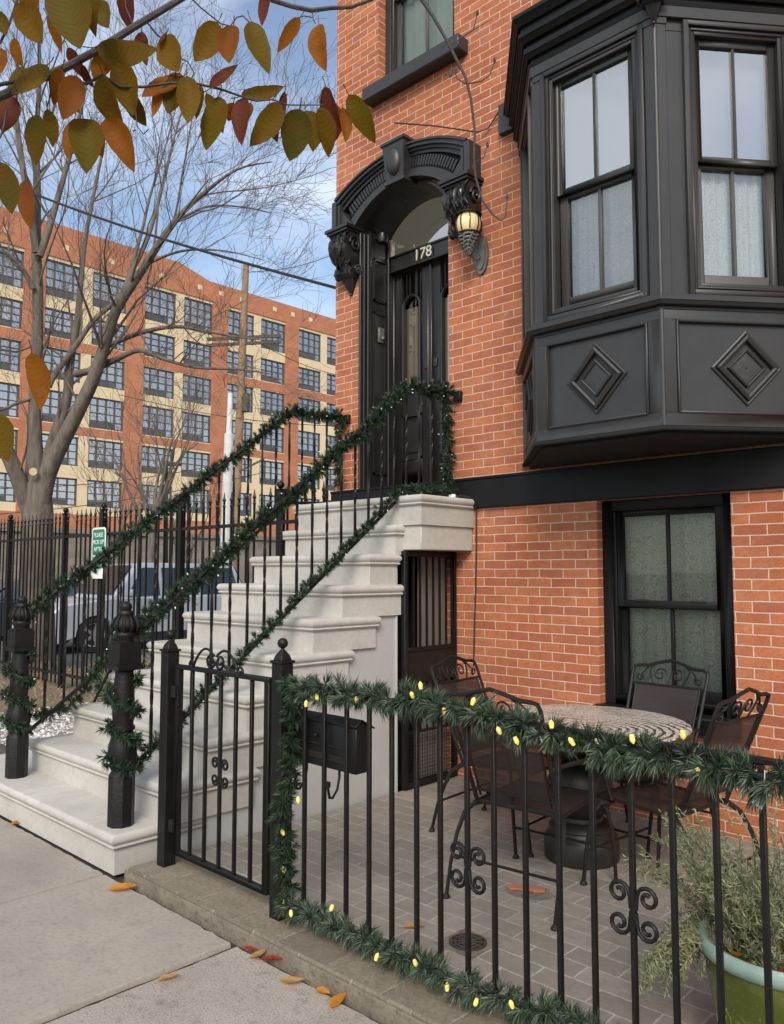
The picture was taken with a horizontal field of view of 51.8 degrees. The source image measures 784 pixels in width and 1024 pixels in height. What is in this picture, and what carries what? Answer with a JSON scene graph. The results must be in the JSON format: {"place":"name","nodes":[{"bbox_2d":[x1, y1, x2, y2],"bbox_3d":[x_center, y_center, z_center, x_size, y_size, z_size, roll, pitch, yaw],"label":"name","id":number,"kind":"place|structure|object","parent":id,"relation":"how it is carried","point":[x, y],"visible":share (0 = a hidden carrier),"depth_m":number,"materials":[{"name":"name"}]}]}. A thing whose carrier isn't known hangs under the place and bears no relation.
{"place":"outdoors","nodes":[
{"label":"outdoors","id":0,"kind":"place"},
{"bbox_2d":[0,702,86,744],"bbox_3d":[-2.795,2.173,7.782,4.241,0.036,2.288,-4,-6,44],"label":"gravel","id":1,"kind":"structure","parent":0,"point":[64,728],"depth_m":8.26,"materials":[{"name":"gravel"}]},
{"bbox_2d":[0,674,101,716],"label":"leaf litter","id":2,"kind":"object","parent":1,"relation":"on","point":[53,691],"depth_m":10.35,"materials":[{"name":"plant"}]},
{"bbox_2d":[0,481,324,696],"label":"picket fence","id":3,"kind":"object","parent":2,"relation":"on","point":[180,529],"visible":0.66,"depth_m":10.56,"materials":[{"name":"metal"}]},
{"bbox_2d":[91,527,105,578],"bbox_3d":[-3.799,0.530,10.447,0.370,0.660,0.012,-4,-6,44],"label":"pet sign","id":4,"kind":"object","parent":3,"relation":"attached to","point":[98,537],"visible":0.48,"depth_m":10.45,"materials":[{"name":"metal"}]},
{"bbox_2d":[92,669,110,702],"bbox_3d":[-2.305,1.541,6.103,0.462,0.979,0.024,2,-5,-21],"label":"leaning rod","id":5,"kind":"object","parent":1,"relation":"on","point":[102,684],"depth_m":6.15,"materials":[{"name":"black metal"}]},
{"bbox_2d":[0,634,185,673],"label":"street","id":6,"kind":"structure","parent":0,"point":[69,650],"depth_m":15.93,"materials":[{"name":"asphalt"}]},
{"bbox_2d":[0,578,82,634],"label":"parked car","id":7,"kind":"object","parent":6,"relation":"on","point":[71,593],"visible":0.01,"depth_m":19.31,"materials":[{"name":"paint"}]},
{"bbox_2d":[31,662,150,694],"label":"leaf litter","id":8,"kind":"object","parent":6,"relation":"on","point":[67,682],"depth_m":12.00,"materials":[{"name":"plant"}]},
{"bbox_2d":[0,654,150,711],"bbox_3d":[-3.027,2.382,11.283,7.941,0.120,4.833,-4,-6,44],"label":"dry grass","id":9,"kind":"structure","parent":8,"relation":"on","point":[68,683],"depth_m":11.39,"materials":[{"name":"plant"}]},
{"bbox_2d":[53,424,175,562],"bbox_3d":[-9.619,0.352,27.060,3.851,6.553,4.038,-4,-6,44],"label":"bare tree","id":10,"kind":"object","parent":6,"relation":"on","point":[106,497],"visible":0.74,"depth_m":27.08,"materials":[{"name":"grey plant"}]},
{"bbox_2d":[12,563,241,652],"bbox_3d":[-5.629,2.043,17.939,2.240,1.820,4.810,-4,-6,44],"label":"parked car","id":11,"kind":"object","parent":6,"relation":"on","point":[150,576],"visible":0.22,"depth_m":17.11,"materials":[{"name":"silver metal"}]},
{"bbox_2d":[22,343,246,562],"bbox_3d":[-6.648,-0.789,23.609,4.958,8.349,6.654,-4,-6,44],"label":"bare tree","id":12,"kind":"object","parent":6,"relation":"on","point":[162,494],"visible":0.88,"depth_m":23.94,"materials":[{"name":"grey plant"}]},
{"bbox_2d":[0,0,336,672],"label":"bare tree","id":13,"kind":"object","parent":6,"relation":"on","point":[33,484],"visible":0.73,"depth_m":12.89,"materials":[{"name":"grey plant"}]},
{"bbox_2d":[163,462,181,562],"bbox_3d":[-7.045,0.982,25.883,0.563,5.123,0.654,0,-4,-1],"label":"street lamp","id":14,"kind":"object","parent":6,"relation":"on","point":[166,547],"visible":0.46,"depth_m":25.93,"materials":[{"name":"metal"}]},
{"bbox_2d":[129,461,239,562],"bbox_3d":[-7.340,0.956,29.139,4.087,5.664,3.348,-4,-6,44],"label":"bare tree","id":15,"kind":"object","parent":6,"relation":"on","point":[198,536],"visible":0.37,"depth_m":29.06,"materials":[{"name":"grey plant"}]},
{"bbox_2d":[220,393,232,562],"bbox_3d":[-5.734,-0.207,28.029,0.370,7.830,0.853,2,-5,-29],"label":"white pole","id":16,"kind":"object","parent":6,"relation":"on","point":[227,476],"visible":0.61,"depth_m":27.86,"materials":[{"name":"metal"}]},
{"bbox_2d":[207,264,280,570],"bbox_3d":[-6.002,-3.004,32.999,2.943,14.148,1.284,0,-4,4],"label":"utility pole","id":17,"kind":"object","parent":6,"relation":"on","point":[238,432],"visible":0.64,"depth_m":32.86,"materials":[{"name":"brown wood"}]},
{"bbox_2d":[0,526,285,583],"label":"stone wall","id":18,"kind":"structure","parent":0,"point":[259,544],"depth_m":33.07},
{"bbox_2d":[0,206,335,536],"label":"apartment building","id":19,"kind":"structure","parent":0,"point":[287,321],"depth_m":67.88,"materials":[{"name":"brick"}]},
{"bbox_2d":[0,472,15,501],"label":"window","id":20,"kind":"structure","parent":19,"relation":"in","point":[2,496],"depth_m":58.16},
{"bbox_2d":[0,382,18,417],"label":"window","id":21,"kind":"structure","parent":19,"relation":"in","point":[6,412],"depth_m":58.69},
{"bbox_2d":[0,338,20,372],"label":"window","id":22,"kind":"structure","parent":19,"relation":"in","point":[7,365],"depth_m":58.82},
{"bbox_2d":[0,297,21,328],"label":"window","id":23,"kind":"structure","parent":19,"relation":"in","point":[6,321],"depth_m":59.05,"materials":[{"name":"glass"}]},
{"bbox_2d":[0,246,23,288],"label":"window","id":24,"kind":"structure","parent":19,"relation":"in","point":[11,279],"depth_m":59.22,"materials":[{"name":"glass"}]},
{"bbox_2d":[42,390,76,421],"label":"window","id":25,"kind":"structure","parent":19,"relation":"in","point":[44,418],"depth_m":60.85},
{"bbox_2d":[42,433,77,465],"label":"window","id":26,"kind":"structure","parent":19,"relation":"in","point":[65,461],"depth_m":61.72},
{"bbox_2d":[43,347,80,382],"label":"window","id":27,"kind":"structure","parent":19,"relation":"in","point":[79,354],"depth_m":61.53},
{"bbox_2d":[44,307,80,339],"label":"window","id":28,"kind":"structure","parent":19,"relation":"in","point":[62,334],"depth_m":61.70,"materials":[{"name":"glass"}]},
{"bbox_2d":[46,259,78,300],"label":"window","id":29,"kind":"structure","parent":19,"relation":"in","point":[61,292],"depth_m":61.90,"materials":[{"name":"glass"}]},
{"bbox_2d":[52,477,76,505],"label":"window","id":30,"kind":"structure","parent":19,"relation":"in","point":[64,501],"depth_m":61.32,"materials":[{"name":"glass"}]},
{"bbox_2d":[87,480,121,508],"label":"window","id":31,"kind":"structure","parent":19,"relation":"in","point":[89,502],"depth_m":63.55,"materials":[{"name":"glass"}]},
{"bbox_2d":[88,439,122,469],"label":"window","id":32,"kind":"structure","parent":19,"relation":"in","point":[98,463],"depth_m":63.80,"materials":[{"name":"glass"}]},
{"bbox_2d":[89,397,122,431],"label":"window","id":33,"kind":"structure","parent":19,"relation":"in","point":[99,424],"depth_m":63.96,"materials":[{"name":"glass"}]},
{"bbox_2d":[91,356,124,390],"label":"window","id":34,"kind":"structure","parent":19,"relation":"in","point":[104,383],"depth_m":64.55,"materials":[{"name":"glass"}]},
{"bbox_2d":[91,320,124,350],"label":"window","id":35,"kind":"structure","parent":19,"relation":"in","point":[94,342],"depth_m":64.03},
{"bbox_2d":[93,272,125,313],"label":"window","id":36,"kind":"structure","parent":19,"relation":"in","point":[95,302],"depth_m":64.42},
{"bbox_2d":[141,445,172,473],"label":"window","id":37,"kind":"structure","parent":19,"relation":"in","point":[150,470],"depth_m":66.70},
{"bbox_2d":[142,405,172,437],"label":"window","id":38,"kind":"structure","parent":19,"relation":"in","point":[164,423],"depth_m":67.45,"materials":[{"name":"glass"}]},
{"bbox_2d":[143,366,173,398],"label":"window","id":39,"kind":"structure","parent":19,"relation":"in","point":[157,390],"depth_m":67.58,"materials":[{"name":"glass"}]},
{"bbox_2d":[144,332,174,358],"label":"window","id":40,"kind":"structure","parent":19,"relation":"in","point":[161,354],"depth_m":67.81,"materials":[{"name":"glass"}]},
{"bbox_2d":[145,286,175,324],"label":"window","id":41,"kind":"structure","parent":19,"relation":"in","point":[151,316],"depth_m":68.00,"materials":[{"name":"glass"}]},
{"bbox_2d":[181,488,208,513],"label":"window","id":42,"kind":"structure","parent":19,"relation":"in","point":[199,508],"depth_m":69.86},
{"bbox_2d":[181,451,209,477],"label":"window","id":43,"kind":"structure","parent":19,"relation":"in","point":[194,472],"depth_m":69.67,"materials":[{"name":"glass"}]},
{"bbox_2d":[182,412,209,442],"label":"window","id":44,"kind":"structure","parent":19,"relation":"in","point":[187,434],"depth_m":70.02,"materials":[{"name":"glass"}]},
{"bbox_2d":[183,374,210,405],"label":"window","id":45,"kind":"structure","parent":19,"relation":"in","point":[209,380],"depth_m":70.29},
{"bbox_2d":[183,340,211,366],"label":"window","id":46,"kind":"structure","parent":19,"relation":"in","point":[186,360],"depth_m":70.38,"materials":[{"name":"glass"}]},
{"bbox_2d":[184,297,211,334],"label":"window","id":47,"kind":"structure","parent":19,"relation":"in","point":[191,300],"depth_m":70.72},
{"bbox_2d":[227,383,252,412],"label":"window","id":48,"kind":"structure","parent":19,"relation":"in","point":[234,406],"depth_m":74.01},
{"bbox_2d":[228,350,252,377],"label":"window","id":49,"kind":"structure","parent":19,"relation":"in","point":[229,371],"depth_m":73.34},
{"bbox_2d":[228,310,253,345],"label":"window","id":50,"kind":"structure","parent":19,"relation":"in","point":[234,319],"depth_m":73.90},
{"bbox_2d":[232,458,251,482],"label":"window","id":51,"kind":"structure","parent":19,"relation":"in","point":[244,478],"depth_m":73.52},
{"bbox_2d":[259,460,283,484],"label":"window","id":52,"kind":"structure","parent":19,"relation":"in","point":[272,481],"depth_m":75.57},
{"bbox_2d":[260,424,283,452],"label":"window","id":53,"kind":"structure","parent":19,"relation":"in","point":[271,448],"depth_m":75.97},
{"bbox_2d":[260,390,283,415],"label":"window","id":54,"kind":"structure","parent":19,"relation":"in","point":[262,412],"depth_m":76.04,"materials":[{"name":"glass"}]},
{"bbox_2d":[261,358,284,384],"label":"window","id":55,"kind":"structure","parent":19,"relation":"in","point":[262,378],"depth_m":76.32,"materials":[{"name":"glass"}]},
{"bbox_2d":[261,319,284,352],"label":"window","id":56,"kind":"structure","parent":19,"relation":"in","point":[273,347],"depth_m":76.67,"materials":[{"name":"glass"}]},
{"bbox_2d":[298,430,319,457],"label":"window","id":57,"kind":"structure","parent":19,"relation":"in","point":[306,452],"depth_m":79.13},
{"bbox_2d":[298,397,319,424],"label":"window","id":58,"kind":"structure","parent":19,"relation":"in","point":[314,406],"depth_m":79.34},
{"bbox_2d":[299,367,319,392],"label":"window","id":59,"kind":"structure","parent":19,"relation":"in","point":[312,388],"depth_m":79.56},
{"bbox_2d":[299,329,320,361],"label":"window","id":60,"kind":"structure","parent":19,"relation":"in","point":[309,355],"depth_m":79.83,"materials":[{"name":"glass"}]},
{"bbox_2d":[327,337,335,365],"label":"window","id":61,"kind":"structure","parent":19,"relation":"in","point":[329,361],"depth_m":81.90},
{"bbox_2d":[0,0,336,318],"label":"sky","id":62,"kind":"structure","parent":0,"point":[211,268],"materials":[{"name":"blue"}]},
{"bbox_2d":[0,0,375,461],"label":"autumn branch","id":63,"kind":"object","parent":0,"point":[72,22],"visible":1,"depth_m":1.57,"materials":[{"name":"green plant"}]},
{"bbox_2d":[0,815,380,1023],"bbox_3d":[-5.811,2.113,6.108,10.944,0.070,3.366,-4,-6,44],"label":"pavement","id":64,"kind":"structure","parent":0,"point":[75,934],"depth_m":3.60,"materials":[{"name":"concrete"}]},
{"bbox_2d":[107,883,135,889],"bbox_3d":[-1.385,1.910,4.111,0.169,0.021,0.059,1,-4,-8],"label":"fallen leaf","id":65,"kind":"object","parent":64,"relation":"on","point":[119,886],"visible":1,"depth_m":4.12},
{"bbox_2d":[46,947,377,1023],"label":"pavement","id":66,"kind":"structure","parent":0,"point":[235,985],"depth_m":3.05,"materials":[{"name":"concrete"}]},
{"bbox_2d":[275,976,304,982],"bbox_3d":[-0.405,1.843,3.184,0.124,0.016,0.044,-2,-5,20],"label":"fallen leaf","id":67,"kind":"object","parent":66,"relation":"on","point":[290,979],"visible":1,"depth_m":3.19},
{"bbox_2d":[328,992,345,1009],"bbox_3d":[-0.211,1.834,3.028,0.045,0.012,0.124,-2,-5,23],"label":"fallen leaf","id":68,"kind":"object","parent":66,"relation":"on","point":[335,1000],"visible":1,"depth_m":3.04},
{"bbox_2d":[118,394,325,425],"bbox_3d":[-6.494,-4.012,32.000,8.289,0.875,0.028,1,-4,-14],"label":"service wire","id":69,"kind":"object","parent":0,"point":[219,415],"visible":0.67,"depth_m":31.89,"materials":[{"name":"rubber"}]},
{"bbox_2d":[420,0,508,221],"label":"budding twig","id":70,"kind":"object","parent":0,"point":[435,20],"visible":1,"depth_m":2.30,"materials":[{"name":"wood"}]},
{"bbox_2d":[192,776,783,1023],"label":"patio","id":71,"kind":"structure","parent":0,"point":[615,996],"depth_m":3.98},
{"bbox_2d":[435,928,500,958],"bbox_3d":[0.325,1.839,3.455,0.200,0.012,0.200,-4,-6,44],"label":"floor drain","id":72,"kind":"object","parent":71,"relation":"on","point":[455,942],"visible":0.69,"depth_m":3.44,"materials":[{"name":"metal"}]},
{"bbox_2d":[429,655,553,857],"bbox_3d":[0.676,1.437,5.005,0.778,1.045,0.620,-4,-6,40],"label":"patio chair","id":73,"kind":"object","parent":71,"relation":"on","point":[466,684],"visible":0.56,"depth_m":5.14,"materials":[{"name":"metal"}]},
{"bbox_2d":[505,883,555,900],"bbox_3d":[0.688,1.877,4.003,0.196,0.020,0.212,2,-5,-28],"label":"broken cover","id":74,"kind":"object","parent":71,"relation":"on","point":[537,893],"visible":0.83,"depth_m":3.98,"materials":[{"name":"concrete"}]},
{"bbox_2d":[444,687,618,931],"bbox_3d":[0.690,1.366,4.055,0.620,1.045,0.778,-3,-5,38],"label":"patio chair","id":75,"kind":"object","parent":71,"relation":"on","point":[541,795],"visible":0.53,"depth_m":3.92,"materials":[{"name":"metal"}]},
{"bbox_2d":[502,704,694,869],"bbox_3d":[1.056,1.551,4.524,1.216,0.746,1.216,-4,-6,44],"label":"patio table","id":76,"kind":"object","parent":71,"relation":"on","point":[636,721],"visible":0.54,"depth_m":4.40,"materials":[{"name":"stone"}]},
{"bbox_2d":[603,659,711,875],"bbox_3d":[1.465,1.417,4.738,0.778,1.045,0.620,4,-6,-43],"label":"patio chair","id":77,"kind":"object","parent":71,"relation":"on","point":[679,702],"visible":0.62,"depth_m":4.91,"materials":[{"name":"metal"}]},
{"bbox_2d":[580,687,770,910],"bbox_3d":[1.435,1.366,4.049,0.620,1.045,0.778,4,-6,-40],"label":"patio chair","id":78,"kind":"object","parent":71,"relation":"on","point":[738,731],"visible":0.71,"depth_m":3.97,"materials":[{"name":"metal"}]},
{"bbox_2d":[697,908,783,1023],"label":"planter","id":79,"kind":"object","parent":71,"relation":"on","point":[744,991],"visible":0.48,"depth_m":2.47,"materials":[{"name":"green ceramic"}]},
{"bbox_2d":[622,794,783,998],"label":"herb plant","id":80,"kind":"object","parent":79,"relation":"in","point":[742,913],"visible":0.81,"depth_m":2.67,"materials":[{"name":"plant"}]},
{"label":"ground","id":81,"kind":"structure","parent":0,"visible":0},
{"bbox_2d":[124,869,425,1023],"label":"kerb","id":82,"kind":"structure","parent":81,"relation":"on","point":[370,1006],"depth_m":3.37,"materials":[{"name":"concrete"}]},
{"bbox_2d":[128,855,532,1023],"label":"coping kerb","id":83,"kind":"structure","parent":81,"relation":"on","point":[237,904],"depth_m":3.39,"materials":[{"name":"concrete"}]},
{"bbox_2d":[269,638,783,1023],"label":"iron fence","id":84,"kind":"object","parent":83,"relation":"on","point":[282,662],"visible":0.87,"depth_m":2.84,"materials":[{"name":"metal"}]},
{"bbox_2d":[157,630,271,895],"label":"iron gate","id":85,"kind":"structure","parent":84,"relation":"attached to","point":[170,769],"depth_m":4.14,"materials":[{"name":"metal"}]},
{"bbox_2d":[266,678,309,904],"bbox_3d":[-0.471,1.264,3.647,0.226,1.020,0.170,-4,-6,44],"label":"garland","id":86,"kind":"object","parent":84,"relation":"attached to","point":[287,785],"visible":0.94,"depth_m":3.63,"materials":[{"name":"plastic"}]},
{"bbox_2d":[292,710,374,798],"bbox_3d":[-0.294,1.072,3.575,0.455,0.351,0.166,-4,-6,44],"label":"mailbox","id":87,"kind":"object","parent":84,"relation":"attached to","point":[357,745],"visible":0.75,"depth_m":3.50,"materials":[{"name":"black metal"}]},
{"bbox_2d":[272,887,623,1023],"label":"garland","id":88,"kind":"object","parent":84,"relation":"attached to","point":[375,945],"visible":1,"depth_m":2.98,"materials":[{"name":"plastic"}]},
{"bbox_2d":[274,670,783,818],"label":"garland","id":89,"kind":"object","parent":84,"relation":"attached to","point":[744,774],"visible":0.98,"depth_m":2.69,"materials":[{"name":"plant"}]},
{"bbox_2d":[324,0,783,847],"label":"row house","id":90,"kind":"structure","parent":81,"relation":"on","point":[600,342],"depth_m":5.24,"materials":[{"name":"brick"}]},
{"bbox_2d":[33,192,335,288],"bbox_3d":[-6.529,-5.141,11.771,14.364,6.660,0.030,-3,-5,32],"label":"overhead cable","id":91,"kind":"object","parent":90,"relation":"attached to","point":[209,252],"visible":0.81,"depth_m":8.80,"materials":[{"name":"rubber"}]},
{"bbox_2d":[0,494,474,875],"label":"stoop","id":92,"kind":"object","parent":90,"relation":"attached to","point":[343,619],"visible":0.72,"depth_m":5.57,"materials":[{"name":"stone"}]},
{"bbox_2d":[5,410,350,778],"bbox_3d":[-1.539,0.462,6.471,2.816,2.846,0.171,3,-5,-37],"label":"stair railing","id":93,"kind":"object","parent":92,"relation":"on","point":[20,639],"visible":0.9,"depth_m":5.82,"materials":[{"name":"black metal"}]},
{"bbox_2d":[0,648,39,737],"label":"garland","id":94,"kind":"object","parent":93,"relation":"attached to","point":[10,674],"visible":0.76,"depth_m":5.54,"materials":[{"name":"plant"}]},
{"bbox_2d":[30,494,286,724],"bbox_3d":[-1.712,0.667,6.299,2.191,1.810,0.190,3,-5,-36],"label":"garland","id":95,"kind":"object","parent":93,"relation":"attached to","point":[64,708],"visible":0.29,"depth_m":5.85,"materials":[{"name":"plant"}]},
{"bbox_2d":[23,402,346,622],"bbox_3d":[-1.519,-0.093,6.512,2.727,1.870,0.213,3,-5,-37],"label":"garland","id":96,"kind":"object","parent":93,"relation":"attached to","point":[174,507],"visible":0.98,"depth_m":6.32,"materials":[{"name":"plant"}]},
{"bbox_2d":[330,415,347,489],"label":"garland","id":97,"kind":"object","parent":93,"relation":"hanging from","point":[336,471],"visible":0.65,"depth_m":7.32,"materials":[{"name":"plastic"}]},
{"bbox_2d":[106,385,462,828],"bbox_3d":[-0.521,0.381,5.478,2.809,2.861,0.170,4,-6,-41],"label":"stair railing","id":98,"kind":"object","parent":92,"relation":"on","point":[124,655],"visible":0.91,"depth_m":4.78,"materials":[{"name":"black metal"}]},
{"bbox_2d":[86,650,150,701],"bbox_3d":[-2.895,1.915,8.796,1.202,0.804,0.903,-4,-6,44],"label":"garland","id":99,"kind":"object","parent":98,"relation":"attached to","point":[105,690],"visible":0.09,"depth_m":8.81,"materials":[{"name":"green plant"}]},
{"bbox_2d":[96,669,147,779],"bbox_3d":[-1.508,1.187,4.537,0.298,0.610,0.292,-4,-6,44],"label":"garland","id":100,"kind":"object","parent":98,"relation":"attached to","point":[136,709],"visible":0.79,"depth_m":4.48,"materials":[{"name":"plant"}]},
{"bbox_2d":[135,374,456,640],"bbox_3d":[-0.534,-0.162,5.554,2.726,1.950,0.238,4,-6,-42],"label":"garland","id":101,"kind":"object","parent":98,"relation":"attached to","point":[215,570],"visible":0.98,"depth_m":5.36,"materials":[{"name":"plastic"}]},
{"bbox_2d":[136,482,457,770],"bbox_3d":[-0.498,0.633,5.472,2.661,1.835,0.172,4,-6,-41],"label":"garland","id":102,"kind":"object","parent":98,"relation":"attached to","point":[264,634],"visible":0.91,"depth_m":5.37,"materials":[{"name":"plastic"}]},
{"bbox_2d":[436,391,457,488],"bbox_3d":[0.439,-0.566,6.428,0.170,0.888,0.181,-4,-6,44],"label":"garland","id":103,"kind":"object","parent":98,"relation":"hanging from","point":[448,470],"visible":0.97,"depth_m":6.42,"materials":[{"name":"plastic"}]},
{"bbox_2d":[398,557,445,785],"bbox_3d":[-0.189,1.230,6.571,1.130,1.760,0.648,-4,-6,44],"label":"basement door","id":104,"kind":"structure","parent":92,"relation":"attached to","point":[423,611],"depth_m":6.35,"materials":[{"name":"black metal"}]},
{"bbox_2d":[401,551,457,789],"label":"security gate","id":105,"kind":"structure","parent":92,"relation":"attached to","point":[418,662],"depth_m":6.09,"materials":[{"name":"black metal"}]},
{"bbox_2d":[449,494,476,665],"bbox_3d":[0.553,0.523,6.267,0.220,1.325,0.051,0,-4,1],"label":"cable","id":106,"kind":"object","parent":92,"relation":"on","point":[452,495],"visible":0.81,"depth_m":6.27,"materials":[{"name":"rubber"}]},
{"bbox_2d":[395,266,427,484],"bbox_3d":[0.173,-1.221,7.366,0.456,2.026,0.118,-4,-6,44],"label":"door","id":107,"kind":"structure","parent":90,"relation":"in","point":[410,287],"depth_m":7.38,"materials":[{"name":"black paint"}]},
{"bbox_2d":[362,0,467,107],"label":"window","id":108,"kind":"structure","parent":90,"relation":"in","point":[416,49],"depth_m":7.23,"materials":[{"name":"grey paint"}]},
{"bbox_2d":[429,258,449,480],"bbox_3d":[0.505,-1.244,7.048,0.448,2.026,0.118,-4,-6,44],"label":"door","id":109,"kind":"structure","parent":90,"relation":"in","point":[440,268],"depth_m":7.16,"materials":[{"name":"black paint"}]},
{"bbox_2d":[394,112,497,132],"bbox_3d":[0.529,-3.178,6.492,1.100,0.309,0.102,-2,-5,27],"label":"facade cable","id":110,"kind":"object","parent":90,"relation":"attached to","point":[448,127],"visible":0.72,"depth_m":6.50,"materials":[{"name":"rubber"}]},
{"bbox_2d":[455,205,488,274],"bbox_3d":[0.620,-2.138,6.312,0.210,0.509,0.276,-4,-6,44],"label":"wall lantern","id":111,"kind":"object","parent":90,"relation":"attached to","point":[468,225],"depth_m":6.25,"materials":[{"name":"grey metal"}]},
{"bbox_2d":[498,0,783,468],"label":"bay window","id":112,"kind":"structure","parent":90,"relation":"in","point":[666,336],"depth_m":4.75,"materials":[{"name":"grey paint"}]},
{"bbox_2d":[593,493,736,735],"bbox_3d":[1.803,0.645,5.278,0.970,1.495,0.302,-4,-6,44],"label":"window","id":113,"kind":"structure","parent":90,"relation":"in","point":[668,569],"depth_m":5.38,"materials":[{"name":"black wood"}]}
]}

